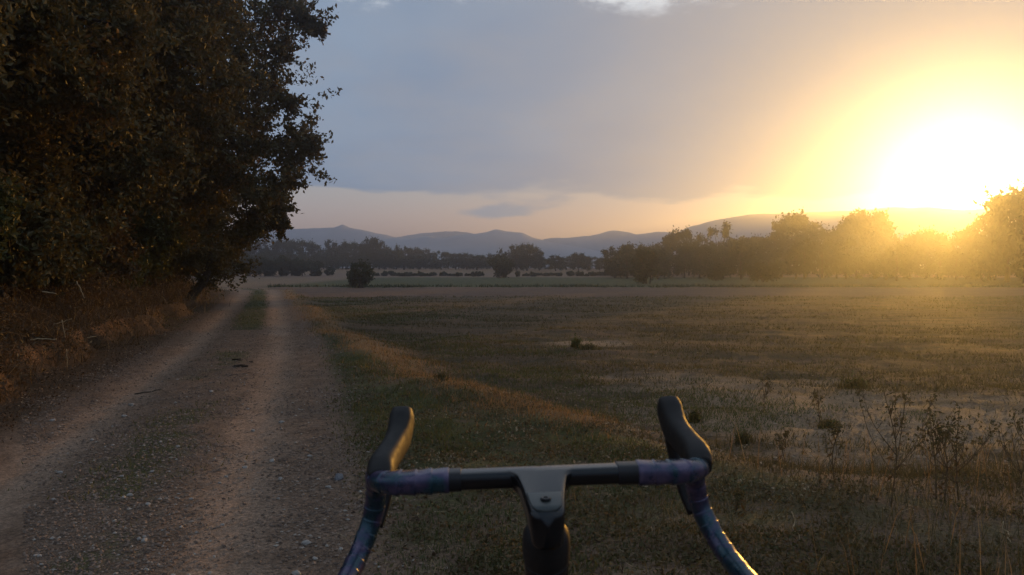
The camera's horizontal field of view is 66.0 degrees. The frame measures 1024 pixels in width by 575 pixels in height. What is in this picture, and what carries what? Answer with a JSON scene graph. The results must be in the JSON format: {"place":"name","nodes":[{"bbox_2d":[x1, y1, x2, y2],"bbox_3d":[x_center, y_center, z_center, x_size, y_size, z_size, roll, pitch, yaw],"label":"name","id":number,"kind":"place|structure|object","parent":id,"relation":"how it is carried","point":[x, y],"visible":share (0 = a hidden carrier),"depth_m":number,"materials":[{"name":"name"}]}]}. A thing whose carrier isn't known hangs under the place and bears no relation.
{"place":"outdoors","nodes":[
{"label":"outdoors","id":0,"kind":"place"},
{"bbox_2d":[0,279,228,419],"bbox_3d":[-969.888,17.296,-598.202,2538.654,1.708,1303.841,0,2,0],"label":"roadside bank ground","id":1,"kind":"structure","parent":0,"point":[166,309],"depth_m":12.71,"materials":[{"name":"brown soil"}]},
{"bbox_2d":[0,176,40,262],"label":"bramble shrub","id":2,"kind":"object","parent":1,"relation":"on","point":[6,200],"visible":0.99,"depth_m":10.58,"materials":[{"name":"green plant"}]},
{"bbox_2d":[0,131,49,231],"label":"hedge shrub","id":3,"kind":"object","parent":1,"relation":"on","point":[4,158],"visible":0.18,"depth_m":13.34,"materials":[{"name":"green plant"}]},
{"bbox_2d":[0,160,87,296],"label":"bramble shrub","id":4,"kind":"object","parent":1,"relation":"on","point":[52,224],"visible":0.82,"depth_m":12.58,"materials":[{"name":"green plant"}]},
{"bbox_2d":[0,0,130,125],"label":"broadleaf tree","id":5,"kind":"object","parent":1,"relation":"on","point":[23,8],"visible":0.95,"depth_m":10.72,"materials":[{"name":"green plant"}]},
{"bbox_2d":[16,167,128,295],"bbox_3d":[-8.939,-0.972,14.996,3.096,2.518,3.266,0,2,0],"label":"bramble shrub","id":6,"kind":"object","parent":1,"relation":"on","point":[89,231],"visible":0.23,"depth_m":14.81,"materials":[{"name":"green plant"}]},
{"bbox_2d":[1,276,190,367],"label":"dead stalks","id":7,"kind":"object","parent":1,"relation":"on","point":[55,316],"visible":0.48,"depth_m":11.47,"materials":[{"name":"brown plant"}]},
{"bbox_2d":[46,170,148,292],"bbox_3d":[-9.723,-1.236,17.457,3.290,2.851,3.188,0,2,0],"label":"bramble shrub","id":8,"kind":"object","parent":1,"relation":"on","point":[125,245],"visible":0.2,"depth_m":17.42,"materials":[{"name":"green plant"}]},
{"bbox_2d":[0,0,202,221],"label":"broadleaf tree","id":9,"kind":"object","parent":1,"relation":"on","point":[99,97],"visible":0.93,"depth_m":13.30,"materials":[{"name":"green plant"}]},
{"bbox_2d":[0,296,202,400],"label":"dry grass","id":10,"kind":"structure","parent":1,"relation":"on","point":[83,336],"depth_m":12.27,"materials":[{"name":"brown plant"}]},
{"bbox_2d":[0,249,221,397],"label":"dead bracken","id":11,"kind":"object","parent":1,"relation":"on","point":[104,292],"visible":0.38,"depth_m":13.36,"materials":[{"name":"brown plant"}]},
{"bbox_2d":[0,277,224,405],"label":"dead bracken","id":12,"kind":"object","parent":1,"relation":"on","point":[74,318],"visible":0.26,"depth_m":13.26,"materials":[{"name":"brown plant"}]},
{"bbox_2d":[0,0,279,233],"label":"broadleaf tree","id":13,"kind":"object","parent":1,"relation":"on","point":[209,52],"visible":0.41,"depth_m":17.93,"materials":[{"name":"green plant"}]},
{"bbox_2d":[72,83,269,270],"bbox_3d":[-13.749,-4.290,29.602,8.002,8.203,9.374,1,2,34],"label":"broadleaf tree","id":14,"kind":"object","parent":1,"relation":"on","point":[221,222],"visible":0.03,"depth_m":29.56,"materials":[{"name":"green plant"}]},
{"bbox_2d":[0,0,342,263],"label":"broadleaf tree","id":15,"kind":"object","parent":1,"relation":"on","point":[270,197],"visible":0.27,"depth_m":23.13,"materials":[{"name":"green plant"}]},
{"bbox_2d":[134,280,231,312],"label":"dry grass","id":16,"kind":"structure","parent":1,"relation":"on","point":[180,291],"depth_m":25.70,"materials":[{"name":"brown plant"}]},
{"bbox_2d":[157,219,262,300],"bbox_3d":[-11.070,-0.888,27.790,3.649,3.145,3.260,1,2,38],"label":"shrub","id":17,"kind":"object","parent":1,"relation":"on","point":[210,271],"visible":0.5,"depth_m":27.57,"materials":[{"name":"green plant"}]},
{"bbox_2d":[0,288,466,574],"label":"farm track road","id":18,"kind":"structure","parent":0,"point":[12,514],"depth_m":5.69,"materials":[{"name":"grey gravel"}]},
{"bbox_2d":[8,288,277,526],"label":"grass","id":19,"kind":"structure","parent":18,"relation":"on","point":[150,449],"depth_m":6.03,"materials":[{"name":"green plant"}]},
{"bbox_2d":[0,296,718,574],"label":"leaf litter","id":20,"kind":"object","parent":18,"relation":"on","point":[359,497],"visible":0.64,"depth_m":7.01,"materials":[{"name":"brown plant"}]},
{"bbox_2d":[337,396,756,574],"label":"bicycle","id":21,"kind":"object","parent":18,"relation":"on","point":[685,468],"visible":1,"depth_m":0.99,"materials":[{"name":"metal"}]},
{"bbox_2d":[244,225,395,256],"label":"mountains","id":22,"kind":"structure","parent":0,"point":[339,234],"depth_m":359.08,"materials":[{"name":"stone"}]},
{"bbox_2d":[396,231,472,237],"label":"mountains","id":23,"kind":"structure","parent":0,"point":[444,234],"depth_m":435.95,"materials":[{"name":"stone"}]},
{"bbox_2d":[329,229,609,267],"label":"mountains","id":24,"kind":"structure","parent":0,"point":[491,242],"depth_m":285.25,"materials":[{"name":"stone"}]},
{"bbox_2d":[84,0,1023,239],"label":"sky","id":25,"kind":"structure","parent":0,"point":[539,119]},
{"bbox_2d":[237,268,936,274],"bbox_3d":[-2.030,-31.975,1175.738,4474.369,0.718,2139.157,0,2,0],"label":"stubble land","id":26,"kind":"structure","parent":0,"point":[464,271],"depth_m":127.18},
{"bbox_2d":[269,238,294,257],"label":"woodland tree","id":27,"kind":"object","parent":26,"relation":"on","point":[280,246],"visible":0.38,"depth_m":163.20,"materials":[{"name":"green plant"}]},
{"bbox_2d":[284,239,304,255],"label":"woodland tree","id":28,"kind":"object","parent":26,"relation":"on","point":[293,243],"visible":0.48,"depth_m":156.42,"materials":[{"name":"green plant"}]},
{"bbox_2d":[297,238,319,259],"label":"woodland tree","id":29,"kind":"object","parent":26,"relation":"on","point":[311,249],"visible":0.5,"depth_m":163.71,"materials":[{"name":"green plant"}]},
{"bbox_2d":[359,236,383,267],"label":"woodland tree","id":30,"kind":"object","parent":26,"relation":"on","point":[369,245],"visible":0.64,"depth_m":154.11,"materials":[{"name":"green plant"}]},
{"bbox_2d":[465,255,488,269],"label":"woodland tree","id":31,"kind":"object","parent":26,"relation":"on","point":[477,259],"visible":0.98,"depth_m":144.29,"materials":[{"name":"green plant"}]},
{"bbox_2d":[513,241,540,270],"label":"tree","id":32,"kind":"object","parent":26,"relation":"on","point":[524,257],"visible":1,"depth_m":130.06,"materials":[{"name":"green plant"}]},
{"bbox_2d":[547,254,565,270],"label":"tree","id":33,"kind":"object","parent":26,"relation":"on","point":[553,263],"visible":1,"depth_m":129.54,"materials":[{"name":"green plant"}]},
{"bbox_2d":[569,252,585,270],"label":"tree","id":34,"kind":"object","parent":26,"relation":"on","point":[576,256],"visible":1,"depth_m":129.54,"materials":[{"name":"green plant"}]},
{"bbox_2d":[662,225,693,271],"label":"woodland tree","id":35,"kind":"object","parent":26,"relation":"on","point":[672,238],"visible":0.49,"depth_m":110.71,"materials":[{"name":"green plant"}]},
{"bbox_2d":[702,220,733,250],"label":"woodland tree","id":36,"kind":"object","parent":26,"relation":"on","point":[724,232],"visible":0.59,"depth_m":113.49,"materials":[{"name":"green plant"}]},
{"bbox_2d":[763,229,787,259],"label":"woodland tree","id":37,"kind":"object","parent":26,"relation":"on","point":[781,242],"visible":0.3,"depth_m":108.88,"materials":[{"name":"green plant"}]},
{"bbox_2d":[765,216,802,260],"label":"woodland tree","id":38,"kind":"object","parent":26,"relation":"on","point":[778,226],"visible":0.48,"depth_m":112.67,"materials":[{"name":"green plant"}]},
{"bbox_2d":[773,209,818,257],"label":"woodland tree","id":39,"kind":"object","parent":26,"relation":"on","point":[801,220],"visible":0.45,"depth_m":114.12,"materials":[{"name":"green plant"}]},
{"bbox_2d":[803,223,838,271],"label":"woodland tree","id":40,"kind":"object","parent":26,"relation":"on","point":[823,233],"visible":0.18,"depth_m":111.28,"materials":[{"name":"green plant"}]},
{"bbox_2d":[821,229,859,274],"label":"woodland tree","id":41,"kind":"object","parent":26,"relation":"on","point":[843,236],"visible":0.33,"depth_m":106.99,"materials":[{"name":"green plant"}]},
{"bbox_2d":[828,208,878,273],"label":"woodland tree","id":42,"kind":"object","parent":26,"relation":"on","point":[865,243],"visible":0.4,"depth_m":110.18,"materials":[{"name":"green plant"}]},
{"bbox_2d":[837,207,894,273],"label":"woodland tree","id":43,"kind":"object","parent":26,"relation":"on","point":[881,218],"visible":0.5,"depth_m":109.53,"materials":[{"name":"green plant"}]},
{"bbox_2d":[857,210,900,273],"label":"woodland tree","id":44,"kind":"object","parent":26,"relation":"on","point":[889,231],"visible":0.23,"depth_m":109.97,"materials":[{"name":"green plant"}]},
{"bbox_2d":[188,275,1023,287],"bbox_3d":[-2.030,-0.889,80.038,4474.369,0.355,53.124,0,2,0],"label":"meadow","id":45,"kind":"structure","parent":0,"point":[263,281],"depth_m":76.48,"materials":[{"name":"green plant"}]},
{"bbox_2d":[255,256,277,275],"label":"field bush","id":46,"kind":"object","parent":45,"relation":"on","point":[267,267],"visible":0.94,"depth_m":100.99,"materials":[{"name":"green plant"}]},
{"bbox_2d":[272,255,291,275],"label":"field bush","id":47,"kind":"object","parent":45,"relation":"on","point":[281,263],"visible":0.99,"depth_m":100.88,"materials":[{"name":"green plant"}]},
{"bbox_2d":[289,256,306,275],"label":"field bush","id":48,"kind":"object","parent":45,"relation":"on","point":[297,267],"visible":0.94,"depth_m":100.77,"materials":[{"name":"green plant"}]},
{"bbox_2d":[304,259,323,275],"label":"field bush","id":49,"kind":"object","parent":45,"relation":"on","point":[312,267],"visible":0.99,"depth_m":100.94,"materials":[{"name":"green plant"}]},
{"bbox_2d":[486,250,516,277],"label":"field bush","id":50,"kind":"object","parent":45,"relation":"on","point":[501,265],"visible":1,"depth_m":92.69,"materials":[{"name":"green plant"}]},
{"bbox_2d":[600,246,626,276],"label":"woodland tree","id":51,"kind":"object","parent":45,"relation":"on","point":[613,253],"visible":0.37,"depth_m":92.93,"materials":[{"name":"green plant"}]},
{"bbox_2d":[612,241,637,278],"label":"woodland tree","id":52,"kind":"object","parent":45,"relation":"on","point":[628,248],"visible":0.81,"depth_m":87.77,"materials":[{"name":"green plant"}]},
{"bbox_2d":[630,247,659,283],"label":"field bush","id":53,"kind":"object","parent":45,"relation":"on","point":[643,256],"visible":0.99,"depth_m":64.28,"materials":[{"name":"green plant"}]},
{"bbox_2d":[267,283,1023,287],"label":"field weeds","id":54,"kind":"object","parent":45,"relation":"on","point":[664,285],"visible":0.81,"depth_m":53.99,"materials":[{"name":"plant"}]},
{"bbox_2d":[642,247,669,278],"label":"woodland tree","id":55,"kind":"object","parent":45,"relation":"on","point":[663,262],"visible":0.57,"depth_m":84.38,"materials":[{"name":"green plant"}]},
{"bbox_2d":[672,243,697,277],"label":"woodland tree","id":56,"kind":"object","parent":45,"relation":"on","point":[683,250],"visible":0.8,"depth_m":92.35,"materials":[{"name":"green plant"}]},
{"bbox_2d":[672,239,699,275],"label":"woodland tree","id":57,"kind":"object","parent":45,"relation":"on","point":[686,242],"visible":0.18,"depth_m":103.64,"materials":[{"name":"green plant"}]},
{"bbox_2d":[682,243,717,277],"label":"woodland tree","id":58,"kind":"object","parent":45,"relation":"on","point":[706,251],"visible":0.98,"depth_m":88.89,"materials":[{"name":"green plant"}]},
{"bbox_2d":[703,262,728,280],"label":"field bush","id":59,"kind":"object","parent":45,"relation":"on","point":[716,270],"visible":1,"depth_m":75.78,"materials":[{"name":"green plant"}]},
{"bbox_2d":[725,238,755,278],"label":"woodland tree","id":60,"kind":"object","parent":45,"relation":"on","point":[734,250],"visible":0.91,"depth_m":84.89,"materials":[{"name":"green plant"}]},
{"bbox_2d":[736,238,767,276],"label":"woodland tree","id":61,"kind":"object","parent":45,"relation":"on","point":[758,248],"visible":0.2,"depth_m":94.00,"materials":[{"name":"green plant"}]},
{"bbox_2d":[745,259,781,281],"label":"field bush","id":62,"kind":"object","parent":45,"relation":"on","point":[756,273],"visible":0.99,"depth_m":69.45,"materials":[{"name":"green plant"}]},
{"bbox_2d":[782,243,812,278],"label":"woodland tree","id":63,"kind":"object","parent":45,"relation":"on","point":[790,261],"visible":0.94,"depth_m":84.75,"materials":[{"name":"green plant"}]},
{"bbox_2d":[786,237,818,278],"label":"woodland tree","id":64,"kind":"object","parent":45,"relation":"on","point":[807,254],"visible":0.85,"depth_m":84.80,"materials":[{"name":"green plant"}]},
{"bbox_2d":[805,238,840,277],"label":"woodland tree","id":65,"kind":"object","parent":45,"relation":"on","point":[821,248],"visible":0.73,"depth_m":89.65,"materials":[{"name":"green plant"}]},
{"bbox_2d":[818,242,851,278],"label":"woodland tree","id":66,"kind":"object","parent":45,"relation":"on","point":[832,262],"visible":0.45,"depth_m":88.96,"materials":[{"name":"green plant"}]},
{"bbox_2d":[830,236,863,278],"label":"woodland tree","id":67,"kind":"object","parent":45,"relation":"on","point":[841,247],"visible":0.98,"depth_m":85.17,"materials":[{"name":"green plant"}]},
{"bbox_2d":[842,246,870,278],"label":"woodland tree","id":68,"kind":"object","parent":45,"relation":"on","point":[856,251],"visible":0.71,"depth_m":85.58,"materials":[{"name":"green plant"}]},
{"bbox_2d":[860,244,885,278],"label":"woodland tree","id":69,"kind":"object","parent":45,"relation":"on","point":[874,251],"visible":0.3,"depth_m":86.28,"materials":[{"name":"green plant"}]},
{"bbox_2d":[866,251,900,279],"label":"woodland tree","id":70,"kind":"object","parent":45,"relation":"on","point":[874,264],"visible":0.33,"depth_m":81.24,"materials":[{"name":"green plant"}]},
{"bbox_2d":[876,234,903,264],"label":"woodland tree","id":71,"kind":"object","parent":45,"relation":"on","point":[884,242],"visible":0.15,"depth_m":103.75,"materials":[{"name":"green plant"}]},
{"bbox_2d":[879,239,914,280],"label":"woodland tree","id":72,"kind":"object","parent":45,"relation":"on","point":[888,260],"visible":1,"depth_m":75.85,"materials":[{"name":"green plant"}]},
{"bbox_2d":[895,249,925,278],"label":"woodland tree","id":73,"kind":"object","parent":45,"relation":"on","point":[915,268],"visible":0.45,"depth_m":80.89,"materials":[{"name":"green plant"}]},
{"bbox_2d":[903,225,937,275],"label":"woodland tree","id":74,"kind":"object","parent":45,"relation":"on","point":[919,234],"visible":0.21,"depth_m":98.80,"materials":[{"name":"green plant"}]},
{"bbox_2d":[910,235,944,278],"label":"woodland tree","id":75,"kind":"object","parent":45,"relation":"on","point":[933,245],"visible":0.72,"depth_m":85.98,"materials":[{"name":"green plant"}]},
{"bbox_2d":[918,230,954,276],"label":"woodland tree","id":76,"kind":"object","parent":45,"relation":"on","point":[941,237],"visible":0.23,"depth_m":95.51,"materials":[{"name":"green plant"}]},
{"bbox_2d":[922,250,956,279],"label":"woodland tree","id":77,"kind":"object","parent":45,"relation":"on","point":[940,271],"visible":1,"depth_m":78.16,"materials":[{"name":"green plant"}]},
{"bbox_2d":[942,245,972,279],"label":"woodland tree","id":78,"kind":"object","parent":45,"relation":"on","point":[966,252],"visible":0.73,"depth_m":78.68,"materials":[{"name":"green plant"}]},
{"bbox_2d":[949,223,986,278],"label":"woodland tree","id":79,"kind":"object","parent":45,"relation":"on","point":[959,235],"visible":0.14,"depth_m":88.19,"materials":[{"name":"green plant"}]},
{"bbox_2d":[958,212,1013,279],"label":"woodland tree","id":80,"kind":"object","parent":45,"relation":"on","point":[972,232],"visible":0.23,"depth_m":80.57,"materials":[{"name":"green plant"}]},
{"bbox_2d":[966,185,1023,281],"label":"woodland tree","id":81,"kind":"object","parent":45,"relation":"on","point":[987,257],"visible":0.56,"depth_m":69.48,"materials":[{"name":"green plant"}]},
{"bbox_2d":[980,179,1023,282],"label":"woodland tree","id":82,"kind":"object","parent":45,"relation":"on","point":[1003,204],"visible":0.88,"depth_m":67.94,"materials":[{"name":"green plant"}]},
{"bbox_2d":[543,230,670,253],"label":"mountains","id":83,"kind":"structure","parent":0,"point":[615,239],"depth_m":336.40,"materials":[{"name":"stone"}]},
{"bbox_2d":[219,287,1023,296],"bbox_3d":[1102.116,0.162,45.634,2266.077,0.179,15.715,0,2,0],"label":"bare ploughed land","id":84,"kind":"structure","parent":0,"point":[650,291],"depth_m":44.60,"materials":[{"name":"brown soil"}]},
{"bbox_2d":[346,259,375,287],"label":"field bush","id":85,"kind":"object","parent":84,"relation":"on","point":[356,275],"visible":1,"depth_m":52.30,"materials":[{"name":"green plant"}]},
{"bbox_2d":[288,294,1023,476],"bbox_3d":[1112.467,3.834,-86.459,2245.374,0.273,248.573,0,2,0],"label":"field","id":86,"kind":"structure","parent":0,"point":[883,365],"depth_m":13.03,"materials":[{"name":"plant"}]},
{"bbox_2d":[283,289,618,449],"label":"dry grass","id":87,"kind":"structure","parent":86,"relation":"on","point":[557,409],"depth_m":8.36,"materials":[{"name":"brown plant"}]},
{"bbox_2d":[293,295,935,432],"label":"field weeds","id":88,"kind":"object","parent":86,"relation":"on","point":[731,408],"visible":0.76,"depth_m":9.48,"materials":[{"name":"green plant"}]},
{"bbox_2d":[293,352,965,574],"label":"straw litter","id":89,"kind":"object","parent":86,"relation":"on","point":[584,504],"visible":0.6,"depth_m":4.14,"materials":[{"name":"beige plant"}]},
{"bbox_2d":[317,359,1023,574],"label":"weeds","id":90,"kind":"object","parent":86,"relation":"on","point":[771,538],"visible":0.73,"depth_m":3.99,"materials":[{"name":"plant"}]},
{"bbox_2d":[685,405,703,422],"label":"weed tuft","id":91,"kind":"object","parent":86,"relation":"on","point":[694,415],"visible":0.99,"depth_m":7.37,"materials":[{"name":"green plant"}]},
{"bbox_2d":[386,334,1023,474],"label":"soil crumbs","id":92,"kind":"object","parent":86,"relation":"on","point":[904,430],"visible":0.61,"depth_m":7.62,"materials":[{"name":"brown soil"}]},
{"bbox_2d":[729,423,761,445],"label":"weed tuft","id":93,"kind":"object","parent":86,"relation":"on","point":[745,436],"visible":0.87,"depth_m":6.62,"materials":[{"name":"green plant"}]},
{"bbox_2d":[809,412,851,428],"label":"weed tuft","id":94,"kind":"object","parent":86,"relation":"on","point":[827,422],"visible":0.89,"depth_m":7.20,"materials":[{"name":"green plant"}]},
{"bbox_2d":[834,370,881,388],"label":"weed tuft","id":95,"kind":"object","parent":86,"relation":"on","point":[855,381],"visible":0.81,"depth_m":9.47,"materials":[{"name":"green plant"}]},
{"bbox_2d":[294,295,1023,574],"bbox_3d":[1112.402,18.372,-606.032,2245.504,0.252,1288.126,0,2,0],"label":"grass verge","id":96,"kind":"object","parent":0,"point":[881,503],"depth_m":4.36,"materials":[{"name":"plant"}]},
{"bbox_2d":[730,487,745,516],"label":"dead weed","id":97,"kind":"object","parent":96,"relation":"on","point":[737,495],"visible":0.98,"depth_m":4.15,"materials":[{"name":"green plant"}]},
{"bbox_2d":[823,424,847,481],"bbox_3d":[1.925,0.999,4.723,0.134,0.378,0.184,0,2,0],"label":"dead weed","id":98,"kind":"object","parent":96,"relation":"on","point":[834,431],"visible":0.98,"depth_m":4.71,"materials":[{"name":"brown plant"}]},
{"bbox_2d":[855,371,936,506],"bbox_3d":[2.046,0.824,4.278,0.305,0.729,0.401,-1,2,-34],"label":"dead weed","id":99,"kind":"object","parent":96,"relation":"on","point":[904,397],"visible":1,"depth_m":4.23,"materials":[{"name":"brown plant"}]},
{"bbox_2d":[924,416,964,498],"bbox_3d":[2.429,0.950,4.433,0.208,0.497,0.196,1,2,26],"label":"dead weed","id":100,"kind":"object","parent":96,"relation":"on","point":[939,430],"visible":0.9,"depth_m":4.42,"materials":[{"name":"brown plant"}]},
{"bbox_2d":[914,408,995,500],"bbox_3d":[2.439,0.940,4.369,0.334,0.529,0.360,-1,2,-33],"label":"dead weed","id":101,"kind":"object","parent":96,"relation":"on","point":[946,432],"visible":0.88,"depth_m":4.38,"materials":[{"name":"brown plant"}]},
{"bbox_2d":[917,401,996,498],"bbox_3d":[2.511,0.932,4.453,0.344,0.547,0.322,-1,2,-39],"label":"dead weed","id":102,"kind":"object","parent":96,"relation":"on","point":[956,447],"visible":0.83,"depth_m":4.43,"materials":[{"name":"brown plant"}]},
{"bbox_2d":[992,408,1023,491],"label":"dead weed","id":103,"kind":"object","parent":96,"relation":"on","point":[1019,430],"visible":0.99,"depth_m":4.61,"materials":[{"name":"brown plant"}]},
{"bbox_2d":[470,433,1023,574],"bbox_3d":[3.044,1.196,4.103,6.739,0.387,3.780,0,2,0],"label":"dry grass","id":104,"kind":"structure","parent":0,"point":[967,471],"depth_m":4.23,"materials":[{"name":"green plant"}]},
{"bbox_2d":[647,207,1011,267],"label":"mountains","id":105,"kind":"structure","parent":0,"point":[907,221],"depth_m":275.79,"materials":[{"name":"stone"}]},
{"bbox_2d":[729,410,1023,574],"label":"dry grass","id":106,"kind":"structure","parent":0,"point":[848,453],"depth_m":4.40,"materials":[{"name":"beige plant"}]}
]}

